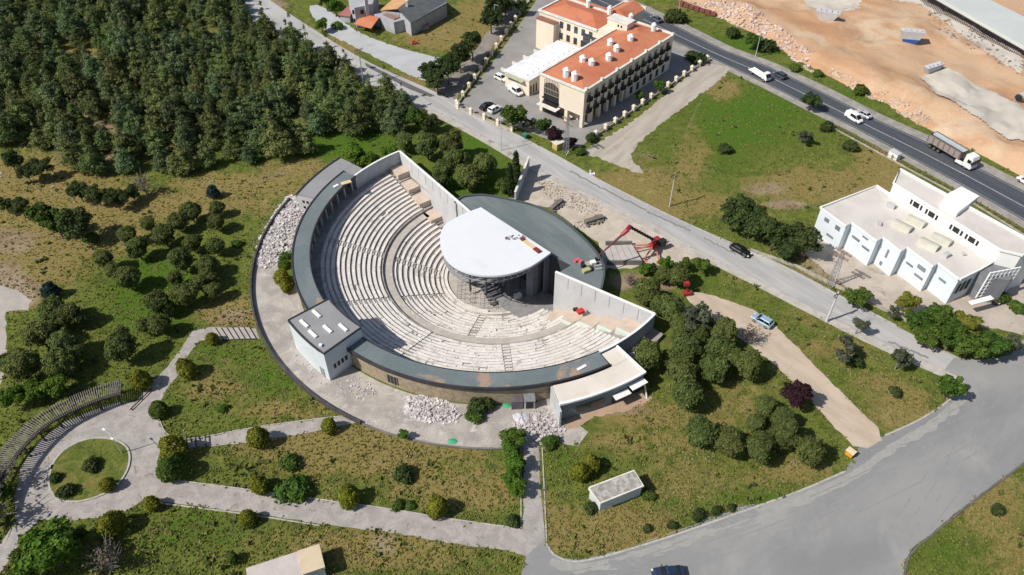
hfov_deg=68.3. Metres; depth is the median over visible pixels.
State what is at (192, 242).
round pine
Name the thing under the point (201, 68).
pine tree
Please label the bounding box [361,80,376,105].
pine tree
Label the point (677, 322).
round pine
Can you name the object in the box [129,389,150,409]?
collapsed bench
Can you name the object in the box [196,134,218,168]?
pine tree
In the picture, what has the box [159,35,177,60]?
pine tree
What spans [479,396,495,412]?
bush
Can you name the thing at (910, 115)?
boulder field
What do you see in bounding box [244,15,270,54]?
pine tree
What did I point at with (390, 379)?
wall window
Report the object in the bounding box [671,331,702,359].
round pine
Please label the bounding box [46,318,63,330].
round pine
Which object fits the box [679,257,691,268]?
leafy tree
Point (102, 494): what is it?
kerb
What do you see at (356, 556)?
dry grass tufts
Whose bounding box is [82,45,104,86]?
pine tree
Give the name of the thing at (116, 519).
golden shrub
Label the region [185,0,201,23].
pine tree
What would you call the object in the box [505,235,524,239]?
tool heap
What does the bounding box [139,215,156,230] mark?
round pine
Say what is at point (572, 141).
plum tree
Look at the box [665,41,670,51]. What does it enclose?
window
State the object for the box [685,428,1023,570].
tyre marks
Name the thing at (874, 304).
wall
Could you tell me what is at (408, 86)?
road patch
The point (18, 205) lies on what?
dark tree
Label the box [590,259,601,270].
roof unit
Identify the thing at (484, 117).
pillar wall
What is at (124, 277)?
round pine
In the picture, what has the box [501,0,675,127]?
hotel
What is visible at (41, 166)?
dark tree
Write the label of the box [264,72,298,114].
pine tree
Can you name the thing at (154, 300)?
round pine
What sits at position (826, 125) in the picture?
bush
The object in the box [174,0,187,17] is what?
pine tree
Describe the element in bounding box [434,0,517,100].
lane
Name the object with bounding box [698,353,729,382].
round pine
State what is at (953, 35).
boulder field
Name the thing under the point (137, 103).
pine tree
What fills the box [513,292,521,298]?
flight case
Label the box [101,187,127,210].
dark tree
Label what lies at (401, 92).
pine tree
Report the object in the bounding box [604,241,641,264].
plank ramp
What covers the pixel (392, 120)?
pine tree
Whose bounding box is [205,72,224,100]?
pine tree
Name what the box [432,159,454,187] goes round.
round pine
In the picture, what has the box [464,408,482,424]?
bush
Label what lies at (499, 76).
parked car
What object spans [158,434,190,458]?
golden shrub
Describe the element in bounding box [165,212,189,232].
round pine
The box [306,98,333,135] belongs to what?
pine tree
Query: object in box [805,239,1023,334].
factory yard
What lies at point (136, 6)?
pine tree
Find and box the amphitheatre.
[291,150,662,403]
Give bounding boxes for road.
[0,285,31,383]
[244,0,958,369]
[686,291,881,448]
[919,67,1023,140]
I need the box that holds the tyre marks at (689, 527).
[578,504,770,574]
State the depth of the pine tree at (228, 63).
200.67 m
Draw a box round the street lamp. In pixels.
[102,428,121,452]
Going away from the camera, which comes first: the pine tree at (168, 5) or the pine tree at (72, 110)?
the pine tree at (72, 110)
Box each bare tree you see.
[0,460,15,487]
[0,492,16,525]
[81,531,124,574]
[129,173,153,194]
[623,272,635,285]
[739,323,766,344]
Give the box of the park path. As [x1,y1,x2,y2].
[0,327,544,571]
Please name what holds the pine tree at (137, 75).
on the ground at (626, 180)
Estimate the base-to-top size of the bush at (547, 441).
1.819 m
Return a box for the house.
[348,0,447,35]
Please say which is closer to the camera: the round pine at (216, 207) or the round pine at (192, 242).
the round pine at (192, 242)
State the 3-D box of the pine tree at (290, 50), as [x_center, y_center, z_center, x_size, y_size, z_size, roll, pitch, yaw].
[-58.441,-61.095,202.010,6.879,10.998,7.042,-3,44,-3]
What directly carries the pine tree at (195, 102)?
on the ground at (626, 180)
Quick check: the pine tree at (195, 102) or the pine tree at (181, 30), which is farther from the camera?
the pine tree at (181, 30)
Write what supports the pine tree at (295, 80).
on the ground at (626, 180)
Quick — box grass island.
[50,439,128,500]
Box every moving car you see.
[650,15,662,22]
[651,564,685,574]
[729,242,751,257]
[773,71,787,79]
[844,109,862,123]
[855,109,872,119]
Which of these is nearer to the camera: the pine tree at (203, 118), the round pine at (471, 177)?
the round pine at (471, 177)
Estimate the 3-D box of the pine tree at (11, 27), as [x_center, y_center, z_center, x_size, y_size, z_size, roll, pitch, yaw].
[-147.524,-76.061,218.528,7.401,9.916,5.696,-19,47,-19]
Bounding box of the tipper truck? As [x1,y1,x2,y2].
[926,131,980,169]
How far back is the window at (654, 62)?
200.68 m
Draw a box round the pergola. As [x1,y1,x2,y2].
[0,379,122,508]
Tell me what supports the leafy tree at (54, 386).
on the ground at (626, 180)
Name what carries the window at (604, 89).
in the hotel
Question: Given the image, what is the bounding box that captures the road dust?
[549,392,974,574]
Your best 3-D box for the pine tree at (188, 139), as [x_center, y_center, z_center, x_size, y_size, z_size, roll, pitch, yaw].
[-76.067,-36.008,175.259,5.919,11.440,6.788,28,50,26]
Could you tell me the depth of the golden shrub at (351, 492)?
109.56 m
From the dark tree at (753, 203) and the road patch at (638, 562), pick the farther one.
the dark tree at (753, 203)
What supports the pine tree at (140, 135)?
on the ground at (626, 180)
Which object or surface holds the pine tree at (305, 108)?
on the ground at (626, 180)
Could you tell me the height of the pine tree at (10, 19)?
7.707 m
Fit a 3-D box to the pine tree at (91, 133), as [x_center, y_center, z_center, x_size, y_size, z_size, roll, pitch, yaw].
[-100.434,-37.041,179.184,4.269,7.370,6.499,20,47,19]
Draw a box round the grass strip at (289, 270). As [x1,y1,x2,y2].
[278,242,294,289]
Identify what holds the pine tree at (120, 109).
on the ground at (626, 180)
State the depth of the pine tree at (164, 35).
212.95 m
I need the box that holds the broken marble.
[328,189,594,371]
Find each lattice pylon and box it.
[562,116,573,155]
[825,246,851,287]
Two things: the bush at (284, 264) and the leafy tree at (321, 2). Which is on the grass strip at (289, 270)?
the bush at (284, 264)
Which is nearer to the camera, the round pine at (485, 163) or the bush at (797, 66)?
the round pine at (485, 163)
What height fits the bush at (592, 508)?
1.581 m
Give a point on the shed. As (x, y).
(345, 14)
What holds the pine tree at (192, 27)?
on the ground at (626, 180)
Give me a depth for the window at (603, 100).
187.67 m
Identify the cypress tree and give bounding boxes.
[503,162,515,196]
[512,150,520,184]
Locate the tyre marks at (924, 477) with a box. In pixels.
[878,396,959,546]
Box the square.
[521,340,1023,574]
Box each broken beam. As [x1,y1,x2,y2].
[549,198,563,212]
[584,214,604,226]
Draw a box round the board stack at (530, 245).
[520,237,540,252]
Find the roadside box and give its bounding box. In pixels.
[888,148,902,160]
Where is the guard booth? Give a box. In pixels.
[550,137,564,150]
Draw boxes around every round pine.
[0,347,41,382]
[0,351,11,373]
[19,319,56,346]
[36,293,64,322]
[40,347,77,377]
[45,328,79,349]
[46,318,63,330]
[54,302,81,326]
[67,344,85,364]
[69,309,89,325]
[91,248,113,268]
[103,261,120,278]
[103,325,138,361]
[112,265,140,290]
[115,225,136,242]
[123,236,147,260]
[135,317,148,333]
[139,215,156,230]
[142,289,168,314]
[147,314,171,334]
[149,223,175,246]
[161,299,177,316]
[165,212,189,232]
[166,270,182,285]
[167,246,193,272]
[167,282,199,307]
[178,201,201,222]
[181,234,202,252]
[188,274,205,291]
[195,254,216,270]
[198,267,217,283]
[202,282,223,299]
[205,237,225,255]
[206,214,225,230]
[209,200,225,214]
[394,131,412,152]
[415,131,438,160]
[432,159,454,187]
[437,128,463,153]
[443,148,469,170]
[455,163,484,192]
[473,152,497,179]
[632,277,660,306]
[633,337,663,370]
[650,293,670,316]
[654,266,671,284]
[661,295,685,320]
[662,349,678,364]
[664,355,698,383]
[669,263,690,286]
[669,313,687,332]
[670,374,704,411]
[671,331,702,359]
[684,414,719,447]
[691,323,709,342]
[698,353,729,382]
[702,334,736,357]
[710,316,738,341]
[713,423,745,457]
[723,347,744,370]
[735,349,761,380]
[744,412,765,431]
[746,429,775,464]
[753,394,777,417]
[765,418,800,451]
[770,405,795,423]
[795,435,826,467]
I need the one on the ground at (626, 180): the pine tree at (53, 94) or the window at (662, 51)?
the pine tree at (53, 94)
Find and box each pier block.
[816,7,840,21]
[900,28,925,43]
[923,61,944,73]
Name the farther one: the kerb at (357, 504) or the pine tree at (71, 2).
the pine tree at (71, 2)
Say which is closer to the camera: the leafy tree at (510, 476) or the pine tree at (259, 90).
the leafy tree at (510, 476)
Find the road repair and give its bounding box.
[570,170,928,357]
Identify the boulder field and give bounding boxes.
[689,0,813,72]
[828,68,931,124]
[927,11,1023,75]
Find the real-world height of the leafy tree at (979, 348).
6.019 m
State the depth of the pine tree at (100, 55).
200.57 m
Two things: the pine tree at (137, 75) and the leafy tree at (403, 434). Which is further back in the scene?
the pine tree at (137, 75)
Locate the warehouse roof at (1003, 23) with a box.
[920,0,1023,57]
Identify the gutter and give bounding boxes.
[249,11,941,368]
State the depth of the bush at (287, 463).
115.32 m
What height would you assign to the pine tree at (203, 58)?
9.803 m
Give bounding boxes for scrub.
[1,19,1023,574]
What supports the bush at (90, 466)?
on the grass island
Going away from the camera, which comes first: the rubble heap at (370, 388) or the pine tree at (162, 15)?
the rubble heap at (370, 388)
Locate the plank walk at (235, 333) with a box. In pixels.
[211,327,256,340]
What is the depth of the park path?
112.56 m
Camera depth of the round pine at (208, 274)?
142.75 m
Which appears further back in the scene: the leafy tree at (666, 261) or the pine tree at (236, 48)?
the pine tree at (236, 48)
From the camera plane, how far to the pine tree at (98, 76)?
195.75 m
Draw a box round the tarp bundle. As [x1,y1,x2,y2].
[573,307,584,314]
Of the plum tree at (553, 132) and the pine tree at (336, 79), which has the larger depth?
the pine tree at (336, 79)
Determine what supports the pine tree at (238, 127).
on the ground at (626, 180)
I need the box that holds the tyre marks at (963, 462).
[916,383,987,534]
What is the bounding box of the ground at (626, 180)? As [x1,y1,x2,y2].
[0,0,1023,574]
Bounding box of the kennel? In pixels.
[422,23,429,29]
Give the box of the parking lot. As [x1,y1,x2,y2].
[309,5,439,79]
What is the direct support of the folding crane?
on the building site
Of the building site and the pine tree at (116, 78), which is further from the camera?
the pine tree at (116, 78)
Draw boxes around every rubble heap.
[245,193,304,269]
[292,352,326,383]
[332,372,377,398]
[396,393,465,428]
[510,407,570,447]
[537,181,601,216]
[573,220,585,227]
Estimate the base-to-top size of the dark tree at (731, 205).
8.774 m
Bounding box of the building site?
[508,170,696,268]
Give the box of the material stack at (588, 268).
[580,261,594,273]
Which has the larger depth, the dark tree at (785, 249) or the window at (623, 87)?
the window at (623, 87)
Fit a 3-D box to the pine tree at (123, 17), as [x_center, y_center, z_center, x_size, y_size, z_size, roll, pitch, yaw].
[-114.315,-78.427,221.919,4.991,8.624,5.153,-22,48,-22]
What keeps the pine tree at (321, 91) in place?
on the ground at (626, 180)
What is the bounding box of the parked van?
[508,83,523,95]
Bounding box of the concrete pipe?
[1014,92,1023,101]
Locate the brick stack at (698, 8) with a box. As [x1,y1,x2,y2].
[678,0,716,15]
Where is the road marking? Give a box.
[600,0,1023,217]
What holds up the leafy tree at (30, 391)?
on the ground at (626, 180)
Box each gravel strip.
[804,0,861,11]
[892,0,1022,72]
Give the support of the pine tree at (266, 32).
on the ground at (626, 180)
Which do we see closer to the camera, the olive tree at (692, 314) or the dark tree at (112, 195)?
the olive tree at (692, 314)
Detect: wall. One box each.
[249,197,522,449]
[454,0,529,106]
[455,102,513,131]
[514,156,529,199]
[594,55,709,136]
[750,248,937,334]
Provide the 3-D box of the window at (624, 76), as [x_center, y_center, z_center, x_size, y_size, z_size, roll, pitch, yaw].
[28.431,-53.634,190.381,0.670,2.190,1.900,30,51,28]
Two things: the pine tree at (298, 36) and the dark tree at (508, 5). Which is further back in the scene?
the dark tree at (508, 5)
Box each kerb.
[48,437,130,502]
[151,502,317,525]
[159,416,342,439]
[172,480,521,528]
[448,96,896,325]
[520,448,521,529]
[542,447,546,540]
[545,395,955,562]
[904,462,1023,574]
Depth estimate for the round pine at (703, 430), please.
115.61 m
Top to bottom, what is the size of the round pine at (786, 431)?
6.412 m
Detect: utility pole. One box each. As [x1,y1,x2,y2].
[354,47,363,80]
[669,172,678,206]
[825,290,841,321]
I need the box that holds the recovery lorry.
[748,67,770,81]
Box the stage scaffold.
[457,280,510,307]
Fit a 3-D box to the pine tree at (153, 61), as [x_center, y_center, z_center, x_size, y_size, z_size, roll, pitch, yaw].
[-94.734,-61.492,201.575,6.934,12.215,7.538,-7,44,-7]
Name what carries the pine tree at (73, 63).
on the ground at (626, 180)
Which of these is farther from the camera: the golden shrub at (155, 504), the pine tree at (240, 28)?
the pine tree at (240, 28)
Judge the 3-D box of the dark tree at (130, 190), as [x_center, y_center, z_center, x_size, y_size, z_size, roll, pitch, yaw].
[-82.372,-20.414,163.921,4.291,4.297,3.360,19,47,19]
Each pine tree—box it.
[0,0,18,22]
[0,15,15,33]
[0,20,17,50]
[0,42,22,77]
[0,61,28,92]
[0,87,7,104]
[0,100,8,118]
[0,109,28,145]
[4,80,25,105]
[4,82,42,121]
[4,88,36,134]
[6,6,24,27]
[7,37,27,62]
[10,13,42,54]
[13,0,30,19]
[18,45,39,77]
[19,67,42,96]
[21,1,56,39]
[25,40,56,81]
[27,79,46,103]
[27,94,44,110]
[27,121,48,150]
[28,41,46,61]
[29,0,47,6]
[32,0,44,14]
[33,102,48,132]
[37,68,69,108]
[39,19,57,41]
[40,0,58,18]
[40,104,79,146]
[41,23,61,48]
[41,62,61,86]
[42,39,59,70]
[45,100,57,118]
[47,2,60,28]
[51,38,63,56]
[52,112,89,152]
[53,1,87,38]
[53,101,77,129]
[54,41,82,77]
[56,55,87,87]
[57,0,76,16]
[58,126,89,170]
[60,66,97,106]
[65,97,84,120]
[66,19,89,48]
[70,34,92,63]
[72,140,111,174]
[73,0,88,23]
[75,83,96,112]
[76,111,95,132]
[78,49,96,76]
[78,131,98,154]
[80,45,90,61]
[81,118,98,142]
[82,0,99,6]
[82,0,107,36]
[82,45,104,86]
[82,80,111,121]
[84,2,105,24]
[90,23,107,48]
[92,60,106,92]
[92,117,113,151]
[95,0,113,17]
[95,38,110,60]
[96,70,122,103]
[97,43,122,70]
[100,19,107,35]
[101,26,115,48]
[101,44,130,93]
[102,4,127,36]
[104,48,130,78]
[105,0,137,21]
[105,83,140,125]
[106,16,137,60]
[109,119,142,161]
[110,38,129,66]
[110,86,145,132]
[111,143,138,173]
[114,13,137,43]
[118,6,134,29]
[119,70,142,101]
[122,0,148,17]
[123,104,148,140]
[126,39,152,77]
[128,118,149,148]
[131,91,148,115]
[133,18,158,47]
[133,61,145,87]
[134,17,149,34]
[135,21,159,65]
[137,67,155,104]
[138,21,157,44]
[138,62,156,88]
[140,102,174,136]
[140,116,173,155]
[142,11,147,28]
[142,79,176,121]
[143,3,171,39]
[145,0,167,17]
[147,36,169,73]
[151,143,168,171]
[152,73,169,95]
[154,52,182,84]
[155,5,168,19]
[156,22,177,48]
[158,85,195,133]
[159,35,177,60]
[161,137,200,175]
[164,43,192,80]
[165,0,175,10]
[165,0,190,32]
[166,20,192,60]
[166,69,185,94]
[168,78,196,120]
[168,81,181,98]
[173,110,198,138]
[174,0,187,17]
[174,111,200,151]
[178,24,188,41]
[178,25,199,51]
[180,46,195,71]
[181,0,206,5]
[181,79,189,102]
[183,75,212,119]
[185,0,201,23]
[186,59,206,95]
[187,35,200,64]
[189,11,202,34]
[191,0,206,16]
[191,13,217,40]
[193,38,214,68]
[196,26,221,56]
[196,94,227,132]
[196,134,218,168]
[197,57,209,79]
[202,0,226,24]
[202,0,229,15]
[202,106,230,148]
[203,59,228,97]
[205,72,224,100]
[205,85,218,109]
[207,42,226,76]
[212,18,234,51]
[216,79,242,118]
[217,9,232,26]
[217,21,233,39]
[218,15,231,34]
[218,35,248,77]
[220,79,241,109]
[221,100,234,125]
[221,133,242,158]
[223,104,253,145]
[228,0,249,12]
[229,0,251,18]
[230,7,257,40]
[230,30,253,56]
[230,55,253,87]
[231,97,257,136]
[233,6,248,28]
[236,43,251,69]
[237,73,251,99]
[238,138,259,164]
[239,0,253,23]
[241,79,272,120]
[243,20,258,40]
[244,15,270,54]
[244,46,261,75]
[244,112,271,153]
[248,76,268,104]
[249,62,265,88]
[252,98,286,136]
[253,27,271,58]
[254,0,277,31]
[254,36,283,75]
[258,14,279,43]
[258,109,297,158]
[259,63,280,96]
[261,49,284,79]
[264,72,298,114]
[269,31,288,65]
[277,52,307,94]
[278,103,304,137]
[279,10,305,44]
[279,18,300,53]
[279,35,313,78]
[283,41,301,75]
[285,82,303,111]
[291,120,318,155]
[295,67,319,104]
[296,23,321,65]
[299,91,315,122]
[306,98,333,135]
[307,71,329,123]
[308,52,325,76]
[311,56,333,86]
[316,31,343,75]
[318,76,345,125]
[327,77,342,94]
[331,61,342,85]
[334,90,373,137]
[336,69,359,103]
[337,49,356,72]
[338,51,362,92]
[352,82,376,118]
[360,73,376,97]
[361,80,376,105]
[368,91,388,116]
[368,103,383,130]
[374,64,398,98]
[374,85,395,108]
[379,95,406,133]
[393,82,413,110]
[397,96,408,116]
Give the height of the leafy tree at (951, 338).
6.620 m
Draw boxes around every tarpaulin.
[448,438,456,443]
[501,403,510,407]
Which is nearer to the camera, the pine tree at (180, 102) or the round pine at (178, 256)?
the round pine at (178, 256)
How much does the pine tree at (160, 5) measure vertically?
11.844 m
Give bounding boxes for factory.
[814,168,1023,304]
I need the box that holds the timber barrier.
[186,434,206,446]
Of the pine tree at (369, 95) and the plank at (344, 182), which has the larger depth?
the pine tree at (369, 95)
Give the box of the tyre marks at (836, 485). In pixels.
[644,406,994,555]
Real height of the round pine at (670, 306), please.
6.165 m
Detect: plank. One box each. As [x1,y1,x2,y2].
[333,180,351,187]
[577,364,586,370]
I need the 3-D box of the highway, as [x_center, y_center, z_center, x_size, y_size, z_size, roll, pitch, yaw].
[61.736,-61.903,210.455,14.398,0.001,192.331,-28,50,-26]
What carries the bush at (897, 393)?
on the ground at (626, 180)
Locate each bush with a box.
[49,471,62,483]
[54,482,74,500]
[79,455,99,473]
[80,231,99,243]
[214,403,228,413]
[230,240,243,248]
[271,473,312,505]
[277,259,288,269]
[278,252,290,260]
[278,453,299,472]
[330,21,343,29]
[391,462,412,484]
[392,498,404,511]
[405,500,415,510]
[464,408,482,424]
[466,397,489,417]
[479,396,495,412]
[505,513,518,527]
[540,434,559,450]
[574,146,586,155]
[583,501,597,514]
[585,132,598,142]
[641,488,656,500]
[642,523,652,533]
[649,276,657,282]
[663,7,687,23]
[666,519,677,529]
[683,50,695,61]
[689,51,706,64]
[691,507,706,523]
[711,505,722,516]
[717,142,733,154]
[725,27,740,38]
[726,503,735,511]
[756,38,776,52]
[788,63,800,72]
[812,69,824,76]
[819,120,835,131]
[842,139,859,151]
[849,354,863,368]
[853,83,869,95]
[889,385,902,397]
[990,502,1006,517]
[991,290,1011,303]
[1006,299,1023,314]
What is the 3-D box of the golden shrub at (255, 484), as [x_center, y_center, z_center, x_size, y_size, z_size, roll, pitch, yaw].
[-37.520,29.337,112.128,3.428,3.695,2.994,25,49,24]
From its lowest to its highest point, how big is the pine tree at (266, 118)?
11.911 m
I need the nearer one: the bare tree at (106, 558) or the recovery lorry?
the bare tree at (106, 558)
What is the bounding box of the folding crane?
[595,224,667,263]
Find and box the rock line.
[0,172,92,203]
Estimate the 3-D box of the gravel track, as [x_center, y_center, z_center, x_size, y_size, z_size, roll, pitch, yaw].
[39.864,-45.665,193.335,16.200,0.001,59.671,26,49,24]
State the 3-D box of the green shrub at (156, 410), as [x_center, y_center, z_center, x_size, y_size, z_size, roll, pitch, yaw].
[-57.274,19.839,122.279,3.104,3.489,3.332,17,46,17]
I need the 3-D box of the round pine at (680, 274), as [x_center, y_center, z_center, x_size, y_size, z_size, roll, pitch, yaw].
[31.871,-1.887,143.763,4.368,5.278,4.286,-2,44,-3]
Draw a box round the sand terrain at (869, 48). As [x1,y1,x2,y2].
[683,0,1023,175]
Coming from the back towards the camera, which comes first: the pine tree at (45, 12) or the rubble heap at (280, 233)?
the pine tree at (45, 12)
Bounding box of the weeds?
[1,4,1008,574]
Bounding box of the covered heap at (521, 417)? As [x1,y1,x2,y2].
[513,412,529,425]
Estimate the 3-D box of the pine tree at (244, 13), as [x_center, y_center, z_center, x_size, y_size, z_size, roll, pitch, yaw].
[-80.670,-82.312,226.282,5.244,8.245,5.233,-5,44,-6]
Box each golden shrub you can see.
[95,510,127,538]
[98,477,116,492]
[129,370,152,390]
[142,495,161,511]
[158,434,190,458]
[175,358,197,380]
[205,332,218,344]
[238,509,257,528]
[245,425,270,448]
[249,474,268,495]
[273,268,290,286]
[280,279,291,293]
[320,417,335,434]
[337,483,360,510]
[427,494,447,520]
[568,463,591,482]
[582,453,601,474]
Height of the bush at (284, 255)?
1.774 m
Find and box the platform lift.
[682,281,691,296]
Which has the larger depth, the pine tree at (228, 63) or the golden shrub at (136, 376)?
the pine tree at (228, 63)
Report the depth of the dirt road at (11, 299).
141.69 m
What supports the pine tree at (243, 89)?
on the ground at (626, 180)
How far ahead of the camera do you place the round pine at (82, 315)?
135.61 m
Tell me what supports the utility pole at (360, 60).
on the ground at (626, 180)
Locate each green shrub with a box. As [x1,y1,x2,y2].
[148,400,169,419]
[155,454,186,482]
[226,551,238,565]
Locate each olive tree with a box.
[522,117,536,131]
[682,301,715,331]
[798,130,813,144]
[834,334,857,362]
[852,316,870,333]
[887,305,900,318]
[890,347,913,369]
[1002,333,1023,354]
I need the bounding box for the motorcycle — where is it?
[990,298,999,304]
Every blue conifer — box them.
[39,281,61,297]
[205,184,219,198]
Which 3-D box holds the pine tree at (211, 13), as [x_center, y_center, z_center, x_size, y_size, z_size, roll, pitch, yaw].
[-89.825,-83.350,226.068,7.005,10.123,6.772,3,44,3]
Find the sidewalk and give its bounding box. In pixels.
[251,13,956,378]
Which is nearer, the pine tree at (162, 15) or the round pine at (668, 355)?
the round pine at (668, 355)
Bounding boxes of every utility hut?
[246,544,325,574]
[588,470,643,510]
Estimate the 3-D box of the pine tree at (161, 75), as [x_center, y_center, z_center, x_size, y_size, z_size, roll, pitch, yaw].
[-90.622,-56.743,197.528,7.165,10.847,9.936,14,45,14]
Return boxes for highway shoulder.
[620,0,1023,190]
[672,41,1023,227]
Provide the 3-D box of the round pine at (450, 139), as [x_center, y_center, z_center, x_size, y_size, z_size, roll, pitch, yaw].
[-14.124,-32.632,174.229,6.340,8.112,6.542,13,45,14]
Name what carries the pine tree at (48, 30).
on the ground at (626, 180)
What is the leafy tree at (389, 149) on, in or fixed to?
on the ground at (626, 180)
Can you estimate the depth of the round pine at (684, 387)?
120.08 m
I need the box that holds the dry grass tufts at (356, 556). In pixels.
[0,0,1014,574]
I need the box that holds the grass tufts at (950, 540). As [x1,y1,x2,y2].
[0,0,1023,574]
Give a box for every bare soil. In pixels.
[538,399,587,445]
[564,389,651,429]
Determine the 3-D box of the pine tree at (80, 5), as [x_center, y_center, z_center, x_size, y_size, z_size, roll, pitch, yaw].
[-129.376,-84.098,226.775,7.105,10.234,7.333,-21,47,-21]
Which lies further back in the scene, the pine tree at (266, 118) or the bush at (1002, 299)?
the pine tree at (266, 118)
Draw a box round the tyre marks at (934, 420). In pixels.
[860,387,993,451]
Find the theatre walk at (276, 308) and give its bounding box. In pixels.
[253,218,556,446]
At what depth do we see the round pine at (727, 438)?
114.26 m
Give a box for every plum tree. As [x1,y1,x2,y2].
[547,126,562,139]
[564,137,578,149]
[779,379,814,407]
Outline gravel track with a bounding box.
[586,63,729,172]
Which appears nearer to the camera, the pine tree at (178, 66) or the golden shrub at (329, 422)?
the golden shrub at (329, 422)
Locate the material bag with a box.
[574,258,582,263]
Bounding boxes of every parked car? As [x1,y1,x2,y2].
[479,101,494,110]
[487,104,501,113]
[494,72,504,81]
[751,313,774,328]
[1016,175,1023,182]
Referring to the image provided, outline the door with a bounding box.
[319,366,325,377]
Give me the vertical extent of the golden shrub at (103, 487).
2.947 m
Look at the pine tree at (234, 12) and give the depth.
228.93 m
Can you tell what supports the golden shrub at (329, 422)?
on the ground at (626, 180)
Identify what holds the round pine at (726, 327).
on the ground at (626, 180)
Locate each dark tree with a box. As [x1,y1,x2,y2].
[0,149,23,169]
[0,197,12,213]
[6,196,28,217]
[15,165,32,181]
[23,158,54,179]
[55,206,93,242]
[64,180,89,201]
[84,183,106,205]
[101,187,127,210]
[123,184,139,200]
[417,61,435,79]
[420,113,438,132]
[424,68,446,93]
[433,55,460,84]
[445,41,470,72]
[461,31,481,59]
[478,8,504,33]
[484,0,504,13]
[500,0,516,16]
[516,0,527,15]
[649,262,656,272]
[719,196,751,231]
[732,204,770,238]
[734,193,755,207]
[755,233,772,242]
[762,217,794,250]
[774,235,798,258]
[783,226,823,259]
[791,221,805,241]
[800,91,822,110]
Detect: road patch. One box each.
[365,63,434,96]
[608,556,648,568]
[701,504,760,529]
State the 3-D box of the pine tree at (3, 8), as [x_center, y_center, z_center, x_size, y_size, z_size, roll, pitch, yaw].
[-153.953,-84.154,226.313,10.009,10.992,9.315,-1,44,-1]
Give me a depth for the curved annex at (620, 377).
123.03 m
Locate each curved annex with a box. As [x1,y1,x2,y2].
[296,157,362,210]
[550,345,647,425]
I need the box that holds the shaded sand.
[928,0,1023,54]
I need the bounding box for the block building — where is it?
[287,298,362,380]
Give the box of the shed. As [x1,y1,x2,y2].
[338,7,352,22]
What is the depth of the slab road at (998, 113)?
191.85 m
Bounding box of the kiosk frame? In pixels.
[511,392,535,409]
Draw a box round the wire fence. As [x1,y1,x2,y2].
[834,125,1023,234]
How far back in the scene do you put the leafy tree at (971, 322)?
133.42 m
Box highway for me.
[584,0,1023,219]
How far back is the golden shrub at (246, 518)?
107.78 m
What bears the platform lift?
on the ground at (626, 180)
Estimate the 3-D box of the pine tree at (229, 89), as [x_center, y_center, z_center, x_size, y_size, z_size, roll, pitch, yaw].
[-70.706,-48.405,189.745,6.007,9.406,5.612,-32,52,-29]
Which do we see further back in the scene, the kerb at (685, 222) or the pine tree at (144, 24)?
the pine tree at (144, 24)
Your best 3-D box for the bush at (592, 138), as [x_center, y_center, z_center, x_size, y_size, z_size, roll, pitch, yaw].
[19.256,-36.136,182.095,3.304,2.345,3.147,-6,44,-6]
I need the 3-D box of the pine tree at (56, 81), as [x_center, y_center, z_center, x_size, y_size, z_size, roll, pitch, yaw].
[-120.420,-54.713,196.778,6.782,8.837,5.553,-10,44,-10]
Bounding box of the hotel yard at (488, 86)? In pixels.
[461,0,697,146]
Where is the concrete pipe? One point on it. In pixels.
(1019, 97)
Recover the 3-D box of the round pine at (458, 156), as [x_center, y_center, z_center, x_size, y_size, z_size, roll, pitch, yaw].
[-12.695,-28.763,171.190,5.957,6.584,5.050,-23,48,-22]
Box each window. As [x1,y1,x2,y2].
[387,375,397,385]
[576,398,603,411]
[586,103,591,113]
[587,92,592,102]
[593,99,598,108]
[594,87,599,97]
[600,94,605,104]
[601,83,607,93]
[607,89,612,99]
[608,78,613,88]
[613,85,619,95]
[615,74,620,84]
[620,80,625,90]
[621,69,627,79]
[627,76,632,86]
[628,66,633,75]
[633,72,638,81]
[635,61,640,71]
[639,68,645,77]
[641,57,646,67]
[646,64,651,73]
[647,53,652,63]
[652,60,657,69]
[653,49,658,58]
[658,56,663,65]
[659,45,664,54]
[664,52,669,61]
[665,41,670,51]
[917,264,925,272]
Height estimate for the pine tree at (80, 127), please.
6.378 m
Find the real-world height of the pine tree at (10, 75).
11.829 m
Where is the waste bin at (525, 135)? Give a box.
[522,132,528,138]
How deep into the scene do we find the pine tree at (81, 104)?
188.87 m
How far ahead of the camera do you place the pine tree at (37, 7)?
230.09 m
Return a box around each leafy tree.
[0,384,23,407]
[0,485,13,500]
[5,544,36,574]
[11,514,82,574]
[20,377,43,402]
[24,201,58,232]
[39,373,66,397]
[40,212,66,238]
[66,524,88,542]
[314,17,326,32]
[319,0,328,10]
[326,0,343,16]
[341,141,365,165]
[359,151,375,165]
[379,144,397,156]
[397,428,408,438]
[400,105,428,129]
[495,177,505,194]
[498,427,525,444]
[499,104,527,130]
[499,467,520,482]
[501,439,518,455]
[504,450,526,473]
[505,477,526,496]
[535,118,551,134]
[635,90,644,101]
[639,264,650,274]
[653,80,665,91]
[657,255,673,266]
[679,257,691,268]
[693,258,710,273]
[744,32,762,50]
[843,286,874,306]
[894,291,922,311]
[903,307,937,333]
[911,325,943,347]
[928,302,958,329]
[935,374,969,398]
[940,318,969,350]
[954,310,984,335]
[954,330,992,358]
[980,330,1013,359]
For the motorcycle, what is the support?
on the factory yard at (885, 289)
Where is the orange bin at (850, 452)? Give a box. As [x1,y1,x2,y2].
[845,446,856,457]
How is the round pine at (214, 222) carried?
on the ground at (626, 180)

